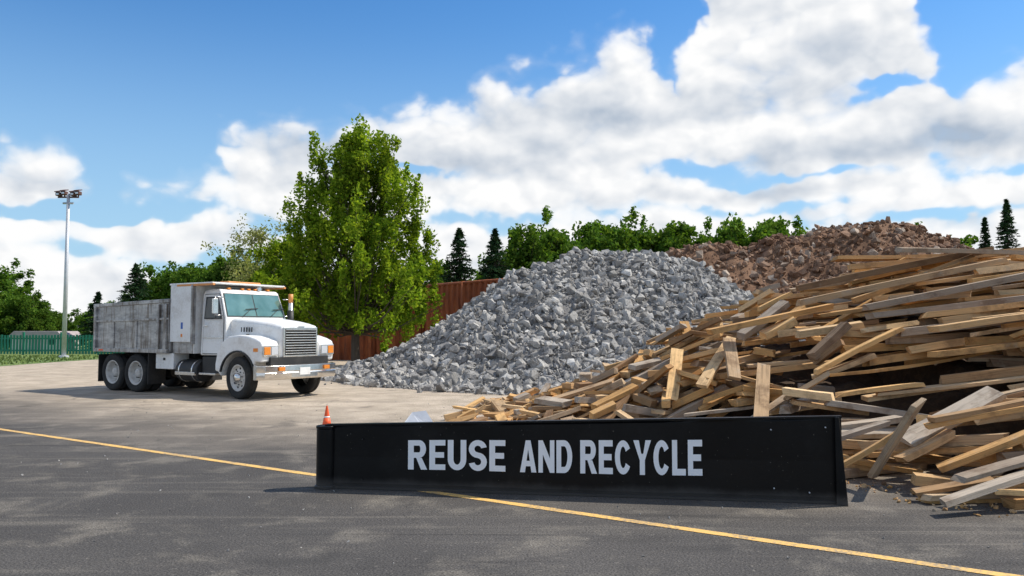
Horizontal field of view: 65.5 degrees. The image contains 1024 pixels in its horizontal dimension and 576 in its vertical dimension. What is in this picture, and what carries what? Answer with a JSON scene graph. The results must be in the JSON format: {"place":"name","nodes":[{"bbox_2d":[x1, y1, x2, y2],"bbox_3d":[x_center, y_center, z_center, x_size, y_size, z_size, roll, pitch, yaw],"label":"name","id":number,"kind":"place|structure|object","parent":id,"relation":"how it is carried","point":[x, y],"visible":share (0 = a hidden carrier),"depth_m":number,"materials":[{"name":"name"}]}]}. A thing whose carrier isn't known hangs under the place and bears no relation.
{"place":"outdoors","nodes":[
{"label":"outdoors","id":0,"kind":"place"},
{"bbox_2d":[0,341,121,365],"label":"grass","id":1,"kind":"structure","parent":0,"point":[42,361],"depth_m":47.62,"materials":[{"name":"green plant"}]},
{"bbox_2d":[9,331,80,349],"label":"shed","id":2,"kind":"structure","parent":1,"relation":"on","point":[47,333],"depth_m":58.63,"materials":[{"name":"grey metal"}]},
{"bbox_2d":[31,339,40,349],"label":"door","id":3,"kind":"structure","parent":2,"relation":"in","point":[31,339],"depth_m":58.63,"materials":[{"name":"metal"}]},
{"bbox_2d":[0,332,124,354],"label":"green fence","id":4,"kind":"object","parent":1,"relation":"on","point":[25,347],"visible":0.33,"depth_m":50.87,"materials":[{"name":"metal"}]},
{"bbox_2d":[54,189,81,357],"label":"street lamp","id":5,"kind":"object","parent":1,"relation":"on","point":[72,194],"visible":0.99,"depth_m":46.07,"materials":[{"name":"metal"}]},
{"bbox_2d":[976,216,994,248],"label":"conifer tree","id":6,"kind":"object","parent":1,"relation":"on","point":[985,239],"visible":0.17,"depth_m":66.24,"materials":[{"name":"green plant"}]},
{"bbox_2d":[994,199,1020,249],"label":"conifer tree","id":7,"kind":"object","parent":1,"relation":"on","point":[1006,222],"visible":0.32,"depth_m":62.20,"materials":[{"name":"green plant"}]},
{"bbox_2d":[201,289,284,355],"bbox_3d":[-6.697,0.863,19.983,0.940,1.610,1.900,-2,-4,32],"label":"cab shell","id":8,"kind":"object","parent":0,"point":[227,327],"visible":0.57,"depth_m":19.36},
{"bbox_2d":[202,356,218,372],"bbox_3d":[-7.178,1.853,19.193,0.610,0.390,0.200,-2,-4,32],"label":"cab step riser","id":9,"kind":"object","parent":8,"relation":"attached to","point":[209,362],"visible":0.61,"depth_m":19.13,"materials":[{"name":"black metal"}]},
{"bbox_2d":[199,372,219,374],"bbox_3d":[-7.210,2.060,19.131,0.610,0.050,0.280,-2,-4,32],"label":"cab step","id":10,"kind":"object","parent":9,"relation":"attached to","point":[202,373],"visible":0.66,"depth_m":18.97,"materials":[{"name":"silver metal"}]},
{"bbox_2d":[202,294,223,352],"bbox_3d":[-7.174,0.861,19.185,0.750,1.420,0.061,-2,-4,32],"label":"door skin","id":11,"kind":"object","parent":8,"relation":"attached to","point":[214,328],"depth_m":19.17,"materials":[{"name":"white metal"}]},
{"bbox_2d":[205,298,215,317],"bbox_3d":[-7.269,0.479,19.252,0.390,0.480,0.046,-2,-4,32],"label":"side window","id":12,"kind":"structure","parent":11,"relation":"in","point":[208,313],"depth_m":19.29,"materials":[{"name":"black glass"}]},
{"bbox_2d":[204,297,221,318],"bbox_3d":[-7.182,0.476,19.202,0.650,0.540,0.052,-2,-4,32],"label":"door window seal","id":13,"kind":"object","parent":11,"relation":"attached to","point":[219,308],"depth_m":19.18,"materials":[{"name":"black rubber"}]},
{"bbox_2d":[202,294,223,353],"bbox_3d":[-7.171,0.861,19.189,0.780,1.450,0.058,-2,-4,32],"label":"door seam","id":14,"kind":"object","parent":8,"relation":"attached to","point":[223,328],"depth_m":19.12,"materials":[{"name":"grey metal"}]},
{"bbox_2d":[212,298,217,313],"bbox_3d":[-7.014,0.427,18.822,0.060,0.360,0.140,-2,-4,32],"label":"mirror head","id":15,"kind":"object","parent":8,"relation":"attached to","point":[214,305],"visible":1,"depth_m":18.79},
{"bbox_2d":[224,294,255,315],"bbox_3d":[-6.645,0.417,19.457,0.210,0.538,0.846,-2,-4,32],"label":"windshield","id":16,"kind":"object","parent":8,"relation":"attached to","point":[237,304],"visible":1,"depth_m":19.44,"materials":[{"name":"teal glass"}]},
{"bbox_2d":[215,335,277,375],"bbox_3d":[-6.193,1.576,18.594,1.630,0.960,0.510,-2,-4,32],"label":"fender","id":17,"kind":"object","parent":8,"relation":"attached to","point":[246,344],"visible":0.7,"depth_m":18.35,"materials":[{"name":"white paint"}]},
{"bbox_2d":[219,351,253,371],"bbox_3d":[-6.338,1.698,18.384,1.214,0.505,0.050,-2,-4,32],"label":"fender lip","id":18,"kind":"object","parent":17,"relation":"attached to","point":[228,355],"visible":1,"depth_m":18.47,"materials":[{"name":"black rubber"}]},
{"bbox_2d":[263,345,278,355],"bbox_3d":[-5.498,1.433,18.159,0.028,0.240,0.440,-2,-4,32],"label":"headlamp bezel","id":19,"kind":"object","parent":17,"relation":"attached to","point":[271,350],"visible":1,"depth_m":18.16,"materials":[{"name":"white plastic"}]},
{"bbox_2d":[264,347,270,354],"bbox_3d":[-5.542,1.428,18.056,0.012,0.180,0.180,-2,-4,32],"label":"turn signal","id":20,"kind":"object","parent":19,"relation":"attached to","point":[267,350],"visible":1,"depth_m":18.05,"materials":[{"name":"orange plastic"}]},
{"bbox_2d":[272,347,277,354],"bbox_3d":[-5.427,1.437,18.238,0.012,0.180,0.190,-2,-4,32],"label":"headlamp","id":21,"kind":"object","parent":19,"relation":"in","point":[274,350],"visible":1,"depth_m":18.23,"materials":[{"name":"white glass"}]},
{"bbox_2d":[223,293,284,317],"bbox_3d":[-6.417,0.441,19.829,0.223,0.578,1.770,-2,-4,32],"label":"windshield seal","id":22,"kind":"object","parent":8,"relation":"attached to","point":[254,307],"visible":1,"depth_m":19.79,"materials":[{"name":"black rubber"}]},
{"bbox_2d":[252,295,283,316],"bbox_3d":[-6.180,0.456,20.196,0.210,0.538,0.846,-2,-4,32],"label":"windshield","id":23,"kind":"object","parent":22,"relation":"on","point":[265,305],"visible":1,"depth_m":20.17,"materials":[{"name":"teal glass"}]},
{"bbox_2d":[231,317,315,356],"bbox_3d":[-5.674,1.181,19.323,1.515,0.944,1.597,-2,-4,32],"label":"hood","id":24,"kind":"object","parent":8,"relation":"attached to","point":[271,328],"visible":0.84,"depth_m":18.78,"materials":[{"name":"white paint"}]},
{"bbox_2d":[317,335,332,359],"bbox_3d":[-5.262,1.654,20.074,1.630,0.960,0.510,-2,-4,32],"label":"fender","id":25,"kind":"object","parent":8,"relation":"attached to","point":[321,340],"visible":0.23,"depth_m":19.66,"materials":[{"name":"white paint"}]},
{"bbox_2d":[288,303,292,309],"bbox_3d":[-5.723,0.904,20.574,0.110,1.150,0.110,-2,-4,32],"label":"exhaust stack","id":26,"kind":"object","parent":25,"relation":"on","point":[290,306],"visible":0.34,"depth_m":20.55,"materials":[{"name":"silver metal"}]},
{"bbox_2d":[287,310,293,320],"bbox_3d":[-5.723,0.879,20.576,0.160,0.600,0.160,-2,-4,32],"label":"exhaust shield","id":27,"kind":"object","parent":26,"relation":"attached to","point":[290,314],"visible":0.34,"depth_m":20.52,"materials":[{"name":"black metal"}]},
{"bbox_2d":[288,294,292,302],"bbox_3d":[-5.723,0.270,20.608,0.124,0.220,0.124,-2,-4,32],"label":"exhaust tip","id":28,"kind":"object","parent":26,"relation":"on","point":[290,298],"visible":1,"depth_m":20.56,"materials":[{"name":"orange paint"}]},
{"bbox_2d":[320,344,333,353],"bbox_3d":[-4.562,1.511,19.647,0.028,0.240,0.440,-2,-4,32],"label":"headlamp bezel","id":29,"kind":"object","parent":25,"relation":"attached to","point":[327,345],"visible":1,"depth_m":19.64,"materials":[{"name":"white plastic"}]},
{"bbox_2d":[321,346,326,352],"bbox_3d":[-4.603,1.506,19.549,0.012,0.180,0.190,-2,-4,32],"label":"headlamp","id":30,"kind":"object","parent":29,"relation":"in","point":[324,349],"visible":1,"depth_m":19.54,"materials":[{"name":"white glass"}]},
{"bbox_2d":[328,346,332,352],"bbox_3d":[-4.489,1.516,19.731,0.012,0.180,0.180,-2,-4,32],"label":"turn signal","id":31,"kind":"object","parent":25,"relation":"attached to","point":[330,349],"visible":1,"depth_m":19.71,"materials":[{"name":"orange plastic"}]},
{"bbox_2d":[0,359,1023,575],"bbox_3d":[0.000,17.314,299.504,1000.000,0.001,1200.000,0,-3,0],"label":"ground","id":32,"kind":"structure","parent":0,"point":[61,526],"depth_m":6.87,"materials":[{"name":"grey asphalt"}]},
{"bbox_2d":[75,291,102,349],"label":"conifer tree","id":33,"kind":"object","parent":32,"relation":"on","point":[88,322],"visible":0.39,"depth_m":59.58,"materials":[{"name":"green plant"}]},
{"bbox_2d":[102,353,133,389],"bbox_3d":[-10.427,2.228,21.288,0.980,0.980,0.560,-2,-4,32],"label":"wheel","id":34,"kind":"object","parent":32,"relation":"on","point":[113,371],"visible":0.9,"depth_m":21.09,"materials":[{"name":"rubber"}]},
{"bbox_2d":[90,263,152,352],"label":"conifer tree","id":35,"kind":"object","parent":32,"relation":"on","point":[137,286],"visible":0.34,"depth_m":55.90,"materials":[{"name":"green plant"}]},
{"bbox_2d":[125,354,161,391],"bbox_3d":[-9.563,2.200,20.746,0.980,0.980,0.560,-2,-4,32],"label":"wheel","id":36,"kind":"object","parent":32,"relation":"on","point":[136,372],"visible":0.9,"depth_m":20.56,"materials":[{"name":"rubber"}]},
{"bbox_2d":[163,377,184,386],"bbox_3d":[-9.555,2.301,22.675,0.980,0.980,0.560,-2,-4,32],"label":"wheel","id":37,"kind":"object","parent":32,"relation":"on","point":[170,382],"visible":0.16,"depth_m":22.38,"materials":[{"name":"rubber"}]},
{"bbox_2d":[183,356,214,387],"bbox_3d":[-8.691,2.273,22.133,0.980,0.980,0.560,-2,-4,32],"label":"wheel","id":38,"kind":"object","parent":32,"relation":"on","point":[192,384],"visible":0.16,"depth_m":21.91,"materials":[{"name":"rubber"}]},
{"bbox_2d":[226,356,257,398],"bbox_3d":[-6.274,2.080,18.471,0.980,0.980,0.320,-2,-4,39],"label":"front wheel","id":39,"kind":"object","parent":32,"relation":"on","point":[241,383],"visible":0.98,"depth_m":18.33,"materials":[{"name":"rubber"}]},
{"bbox_2d":[200,209,287,281],"bbox_3d":[-12.511,-0.167,38.256,3.244,7.544,4.212,0,-3,8],"label":"sparse tree","id":40,"kind":"object","parent":32,"relation":"on","point":[257,235],"visible":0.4,"depth_m":38.15,"materials":[{"name":"green plant"}]},
{"bbox_2d":[245,233,326,323],"bbox_3d":[-10.430,0.419,36.888,4.554,6.239,4.528,-2,-4,40],"label":"deciduous tree","id":41,"kind":"object","parent":32,"relation":"on","point":[265,275],"visible":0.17,"depth_m":36.04,"materials":[{"name":"green plant"}]},
{"bbox_2d":[291,377,320,392],"bbox_3d":[-5.206,2.169,20.160,0.980,0.980,0.320,-2,-4,39],"label":"front wheel","id":42,"kind":"object","parent":32,"relation":"on","point":[305,385],"visible":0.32,"depth_m":19.97,"materials":[{"name":"rubber"}]},
{"bbox_2d":[322,406,330,423],"bbox_3d":[-3.000,2.093,12.908,0.204,0.372,0.204,0,-3,0],"label":"traffic cone","id":43,"kind":"object","parent":32,"relation":"on","point":[326,420],"visible":0.73,"depth_m":12.87,"materials":[{"name":"orange plastic"}]},
{"bbox_2d":[270,113,445,360],"bbox_3d":[-6.534,-1.867,33.394,7.527,10.441,8.960,0,-3,0],"label":"deciduous tree","id":44,"kind":"object","parent":32,"relation":"on","point":[350,295],"visible":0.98,"depth_m":32.13,"materials":[{"name":"green plant"}]},
{"bbox_2d":[372,329,375,356],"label":"post","id":45,"kind":"object","parent":32,"relation":"on","point":[373,347],"depth_m":41.84,"materials":[{"name":"wood"}]},
{"bbox_2d":[315,281,497,359],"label":"sheeting","id":46,"kind":"object","parent":32,"relation":"on","point":[451,300],"visible":0.12,"depth_m":41.17,"materials":[{"name":"metal"}]},
{"bbox_2d":[405,411,432,421],"bbox_3d":[-1.540,2.163,13.203,0.560,0.243,0.243,0,-3,0],"label":"sheet metal scrap","id":47,"kind":"object","parent":32,"relation":"on","point":[421,416],"visible":0.64,"depth_m":13.22,"materials":[{"name":"metal"}]},
{"bbox_2d":[421,284,424,333],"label":"post","id":48,"kind":"object","parent":32,"relation":"on","point":[422,330],"depth_m":41.39,"materials":[{"name":"wood"}]},
{"bbox_2d":[439,227,476,282],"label":"conifer tree","id":49,"kind":"object","parent":32,"relation":"on","point":[456,264],"visible":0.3,"depth_m":46.95,"materials":[{"name":"green plant"}]},
{"bbox_2d":[461,281,463,308],"bbox_3d":[-2.400,1.651,38.817,0.156,3.970,0.156,-3,-4,45],"label":"post","id":50,"kind":"object","parent":32,"relation":"on","point":[462,294],"visible":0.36,"depth_m":38.81,"materials":[{"name":"wood"}]},
{"bbox_2d":[426,278,502,286],"bbox_3d":[-2.400,-0.252,38.917,0.121,0.140,6.888,2,-4,-40],"label":"top rail","id":51,"kind":"object","parent":50,"relation":"attached to","point":[466,282],"visible":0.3,"depth_m":38.57,"materials":[{"name":"wood"}]},
{"bbox_2d":[0,221,978,348],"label":"distant woods","id":52,"kind":"object","parent":32,"relation":"on","point":[20,310],"visible":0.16,"depth_m":61.69,"materials":[{"name":"green plant"}]},
{"bbox_2d":[477,228,510,279],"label":"conifer tree","id":53,"kind":"object","parent":32,"relation":"on","point":[493,269],"visible":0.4,"depth_m":48.97,"materials":[{"name":"green plant"}]},
{"bbox_2d":[0,428,1022,575],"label":"yellow road line","id":54,"kind":"object","parent":32,"relation":"on","point":[987,572],"visible":0.89,"depth_m":6.57,"materials":[{"name":"paint"}]},
{"bbox_2d":[1,402,1023,574],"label":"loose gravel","id":55,"kind":"structure","parent":32,"relation":"on","point":[405,523],"depth_m":7.50,"materials":[{"name":"grey gravel"}]},
{"bbox_2d":[278,246,805,394],"bbox_3d":[2.591,0.879,27.324,19.182,4.754,17.664,0,-3,0],"label":"gray rubble pile","id":56,"kind":"object","parent":32,"relation":"on","point":[571,315],"visible":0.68,"depth_m":24.26,"materials":[{"name":"stone"}]},
{"bbox_2d":[315,415,847,505],"bbox_3d":[0.536,1.604,7.741,5.132,0.808,0.224,0,-3,9],"label":"reuse and recycle sign","id":57,"kind":"object","parent":32,"relation":"on","point":[792,459],"visible":1,"depth_m":7.65,"materials":[{"name":"black paint"}]},
{"bbox_2d":[421,205,807,283],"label":"distant trees","id":58,"kind":"object","parent":32,"relation":"on","point":[549,245],"visible":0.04,"depth_m":54.94,"materials":[{"name":"green plant"}]},
{"bbox_2d":[433,421,1016,517],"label":"wood chips","id":59,"kind":"object","parent":32,"relation":"on","point":[1012,511],"visible":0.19,"depth_m":7.40,"materials":[{"name":"brown wood"}]},
{"bbox_2d":[443,246,1023,509],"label":"scrap wood pile","id":60,"kind":"object","parent":32,"relation":"on","point":[913,365],"visible":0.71,"depth_m":10.78,"materials":[{"name":"brown wood"}]},
{"bbox_2d":[664,216,980,293],"bbox_3d":[18.068,0.222,36.569,32.310,7.145,19.325,0,-3,0],"label":"brown rubble pile","id":61,"kind":"object","parent":32,"relation":"on","point":[786,262],"visible":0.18,"depth_m":34.85,"materials":[{"name":"brown stone"}]},
{"bbox_2d":[0,0,1023,322],"label":"sky","id":62,"kind":"structure","parent":0,"point":[174,121],"materials":[{"name":"blue"}]},
{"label":"body floor","id":63,"kind":"structure","parent":0,"visible":0},
{"bbox_2d":[98,354,109,380],"bbox_3d":[-10.953,2.148,21.564,0.021,0.730,0.500,-2,-4,32],"label":"mud flap rear","id":64,"kind":"object","parent":63,"relation":"attached to","point":[102,358],"visible":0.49,"depth_m":21.40,"materials":[{"name":"black rubber"}]},
{"bbox_2d":[93,348,169,352],"bbox_3d":[-9.875,1.612,20.619,3.200,0.100,0.140,-2,-4,32],"label":"bottom rail","id":65,"kind":"object","parent":63,"relation":"on","point":[134,350],"visible":1,"depth_m":20.48,"materials":[{"name":"metal"}]},
{"bbox_2d":[93,306,97,347],"bbox_3d":[-11.206,1.054,21.426,0.090,1.140,0.060,-2,-4,32],"label":"side post","id":66,"kind":"object","parent":65,"relation":"on","point":[95,328],"visible":1,"depth_m":21.40,"materials":[{"name":"metal"}]},
{"bbox_2d":[112,322,114,347],"bbox_3d":[-10.501,1.232,20.997,0.060,0.740,0.020,-2,-4,32],"label":"side gusset","id":67,"kind":"object","parent":65,"relation":"on","point":[113,334],"visible":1,"depth_m":20.99,"materials":[{"name":"metal"}]},
{"bbox_2d":[135,321,136,348],"bbox_3d":[-9.654,1.204,20.465,0.060,0.740,0.020,-2,-4,32],"label":"side gusset","id":68,"kind":"object","parent":65,"relation":"on","point":[135,334],"visible":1,"depth_m":20.45,"materials":[{"name":"metal"}]},
{"bbox_2d":[156,304,160,349],"bbox_3d":[-8.860,0.977,19.954,0.090,1.140,0.060,-2,-4,32],"label":"side post","id":69,"kind":"object","parent":65,"relation":"on","point":[158,314],"visible":1,"depth_m":19.93,"materials":[{"name":"metal"}]},
{"bbox_2d":[163,304,167,349],"bbox_3d":[-8.615,0.969,19.800,0.090,1.140,0.060,-2,-4,32],"label":"side post","id":70,"kind":"object","parent":65,"relation":"on","point":[165,321],"visible":1,"depth_m":19.77,"materials":[{"name":"metal"}]},
{"bbox_2d":[97,302,169,349],"bbox_3d":[-9.879,1.004,20.664,3.220,1.240,0.060,-2,-4,32],"label":"body side","id":71,"kind":"object","parent":63,"relation":"on","point":[124,335],"visible":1,"depth_m":20.62,"materials":[{"name":"metal"}]},
{"bbox_2d":[96,318,168,321],"bbox_3d":[-9.898,0.832,20.624,3.200,0.100,0.047,-2,-4,32],"label":"rail","id":72,"kind":"object","parent":71,"relation":"attached to","point":[146,319],"visible":1,"depth_m":20.58,"materials":[{"name":"metal"}]},
{"bbox_2d":[94,299,170,306],"bbox_3d":[-9.881,0.400,20.692,3.260,0.170,0.130,-2,-4,32],"label":"top rail","id":73,"kind":"object","parent":71,"relation":"on","point":[134,303],"visible":1,"depth_m":20.53,"materials":[{"name":"metal"}]},
{"bbox_2d":[147,353,165,383],"bbox_3d":[-9.090,2.061,20.397,0.020,0.780,0.500,-2,-4,32],"label":"mud flap","id":74,"kind":"object","parent":63,"relation":"attached to","point":[156,376],"visible":0.69,"depth_m":20.32,"materials":[{"name":"black rubber"}]},
{"bbox_2d":[169,302,172,351],"bbox_3d":[-7.942,1.009,20.759,0.080,1.240,2.200,-2,-4,32],"label":"body front","id":75,"kind":"object","parent":63,"relation":"on","point":[170,346],"visible":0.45,"depth_m":19.82,"materials":[{"name":"metal"}]},
{"bbox_2d":[156,353,188,368],"bbox_3d":[-8.584,1.838,20.143,0.720,0.400,0.450,-2,-4,32],"label":"tool box","id":76,"kind":"object","parent":63,"relation":"on","point":[171,360],"visible":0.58,"depth_m":19.93,"materials":[{"name":"white paint"}]},
{"bbox_2d":[173,342,192,353],"bbox_3d":[-8.083,1.464,19.606,0.760,0.290,0.060,-2,-4,32],"label":"shield skirt","id":77,"kind":"object","parent":76,"relation":"on","point":[183,347],"visible":1,"depth_m":19.57,"materials":[{"name":"white metal"}]},
{"bbox_2d":[170,285,190,341],"bbox_3d":[-8.128,0.628,19.607,0.830,1.400,0.060,-2,-4,32],"label":"shield side","id":78,"kind":"object","parent":77,"relation":"attached to","point":[180,311],"visible":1,"depth_m":19.59,"materials":[{"name":"white paint"}]},
{"bbox_2d":[190,285,195,343],"bbox_3d":[-7.757,0.641,19.378,0.080,1.450,0.090,-2,-4,32],"label":"shield edge post","id":79,"kind":"object","parent":77,"relation":"on","point":[193,314],"visible":1,"depth_m":19.35,"materials":[{"name":"grey metal"}]},
{"bbox_2d":[193,286,261,353],"bbox_3d":[-7.230,0.816,20.321,0.080,1.660,2.080,-2,-4,32],"label":"bulkhead","id":80,"kind":"object","parent":77,"relation":"attached to","point":[200,291],"visible":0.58,"depth_m":19.55,"materials":[{"name":"white paint"}]},
{"bbox_2d":[170,282,284,288],"bbox_3d":[-7.243,-0.055,20.375,1.650,0.045,2.240,-2,-4,32],"label":"canopy","id":81,"kind":"object","parent":80,"relation":"on","point":[231,285],"visible":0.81,"depth_m":19.86,"materials":[{"name":"white metal"}]},
{"bbox_2d":[177,283,214,286],"bbox_3d":[-7.684,-0.076,19.362,1.380,0.050,0.065,-2,-4,32],"label":"canopy stripe","id":82,"kind":"object","parent":81,"relation":"attached to","point":[201,284],"visible":1,"depth_m":19.27,"materials":[{"name":"orange metal"}]},
{"bbox_2d":[221,281,260,284],"bbox_3d":[-6.862,-0.119,20.139,0.350,0.053,1.000,-2,-4,32],"label":"light bar","id":83,"kind":"object","parent":81,"relation":"on","point":[240,282],"visible":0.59,"depth_m":19.95,"materials":[{"name":"orange paint"}]},
{"bbox_2d":[265,287,285,289],"bbox_3d":[-6.522,0.021,21.209,1.380,0.050,0.065,-2,-4,32],"label":"canopy stripe","id":84,"kind":"object","parent":81,"relation":"attached to","point":[274,288],"visible":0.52,"depth_m":21.06,"materials":[{"name":"orange metal"}]},
{"bbox_2d":[209,375,221,380],"bbox_3d":[-8.165,2.139,21.868,0.021,0.780,0.500,-2,-4,32],"label":"mud flap","id":85,"kind":"object","parent":63,"relation":"attached to","point":[216,377],"visible":0.24,"depth_m":21.90,"materials":[{"name":"black rubber"}]},
{"bbox_3d":[-9.127,2.236,21.440,0.140,0.140,1.800,-2,-4,32],"label":"axle","id":86,"kind":"object","parent":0,"visible":0},
{"bbox_2d":[166,369,177,377],"bbox_3d":[-9.127,2.226,21.440,0.320,0.400,0.400,-2,-4,32],"label":"differential","id":87,"kind":"object","parent":86,"relation":"on","point":[170,373],"visible":0.34,"depth_m":21.27,"materials":[{"name":"black metal"}]},
{"bbox_3d":[-5.740,1.790,19.333,1.200,0.550,0.760,-2,-4,32],"label":"engine block","id":88,"kind":"object","parent":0,"visible":0},
{"bbox_3d":[-7.932,1.921,20.208,6.350,0.240,0.080,-2,-4,32],"label":"frame rail","id":89,"kind":"object","parent":88,"relation":"attached to","visible":0},
{"bbox_2d":[125,352,197,357],"bbox_3d":[-9.282,1.754,21.030,3.000,0.140,0.120,-2,-4,32],"label":"body subframe","id":90,"kind":"object","parent":89,"relation":"on","point":[193,355],"visible":0.24,"depth_m":20.27,"materials":[{"name":"black metal"}]},
{"bbox_2d":[175,359,212,381],"bbox_3d":[-7.820,2.032,19.647,0.830,0.540,0.540,-2,-4,32],"label":"fuel tank","id":91,"kind":"object","parent":89,"relation":"attached to","point":[185,365],"visible":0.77,"depth_m":19.42,"materials":[{"name":"black metal"}]},
{"bbox_2d":[175,371,195,375],"bbox_3d":[-7.958,2.079,19.406,0.750,0.080,0.050,-2,-4,32],"label":"tank step","id":92,"kind":"object","parent":91,"relation":"on","point":[184,373],"visible":1,"depth_m":19.38,"materials":[{"name":"silver metal"}]},
{"bbox_2d":[190,359,202,381],"bbox_3d":[-7.621,2.026,19.522,0.050,0.556,0.556,-2,-4,32],"label":"tank strap","id":93,"kind":"object","parent":91,"relation":"attached to","point":[192,367],"visible":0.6,"depth_m":19.34,"materials":[{"name":"silver metal"}]},
{"bbox_2d":[253,362,334,380],"bbox_3d":[-5.036,1.962,18.881,0.377,0.339,2.400,-2,-4,32],"label":"bumper","id":94,"kind":"object","parent":89,"relation":"attached to","point":[268,372],"visible":1,"depth_m":18.42,"materials":[{"name":"silver metal"}]},
{"bbox_2d":[266,355,327,364],"bbox_3d":[-5.080,1.719,18.921,0.160,0.190,1.800,-2,-4,32],"label":"bumper valance","id":95,"kind":"object","parent":94,"relation":"attached to","point":[295,360],"visible":0.87,"depth_m":18.80,"materials":[{"name":"silver metal"}]},
{"bbox_2d":[283,327,316,356],"bbox_3d":[-5.022,1.277,18.908,0.035,0.690,1.060,-2,-4,32],"label":"grille frame","id":96,"kind":"object","parent":94,"relation":"on","point":[284,328],"visible":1,"depth_m":18.75,"materials":[{"name":"white metal"}]},
{"bbox_2d":[285,329,315,354],"bbox_3d":[-5.007,1.277,18.899,0.007,0.610,0.960,-2,-4,32],"label":"truck grille","id":97,"kind":"object","parent":96,"relation":"in","point":[306,339],"visible":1,"depth_m":18.88,"materials":[{"name":"silver metal"}]},
{"bbox_2d":[285,337,316,337],"bbox_3d":[-4.997,1.176,18.897,0.020,0.020,0.960,-2,-4,32],"label":"grille bar","id":98,"kind":"object","parent":96,"relation":"attached to","point":[300,337],"visible":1,"depth_m":18.88,"materials":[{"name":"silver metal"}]},
{"bbox_2d":[286,332,316,332],"bbox_3d":[-4.997,1.054,18.904,0.020,0.020,0.960,-2,-4,32],"label":"grille bar","id":99,"kind":"object","parent":96,"relation":"attached to","point":[301,332],"visible":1,"depth_m":18.89,"materials":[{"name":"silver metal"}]},
{"bbox_2d":[286,329,316,329],"bbox_3d":[-4.997,0.993,18.907,0.020,0.020,0.960,-2,-4,32],"label":"grille bar","id":100,"kind":"object","parent":96,"relation":"attached to","point":[301,329],"visible":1,"depth_m":18.90,"materials":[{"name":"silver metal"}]},
{"bbox_2d":[300,367,309,374],"bbox_3d":[-4.875,1.952,18.780,0.010,0.170,0.320,-2,-4,32],"label":"licence plate","id":101,"kind":"object","parent":94,"relation":"attached to","point":[304,370],"visible":1,"depth_m":18.76,"materials":[{"name":"white paint"}]}
]}

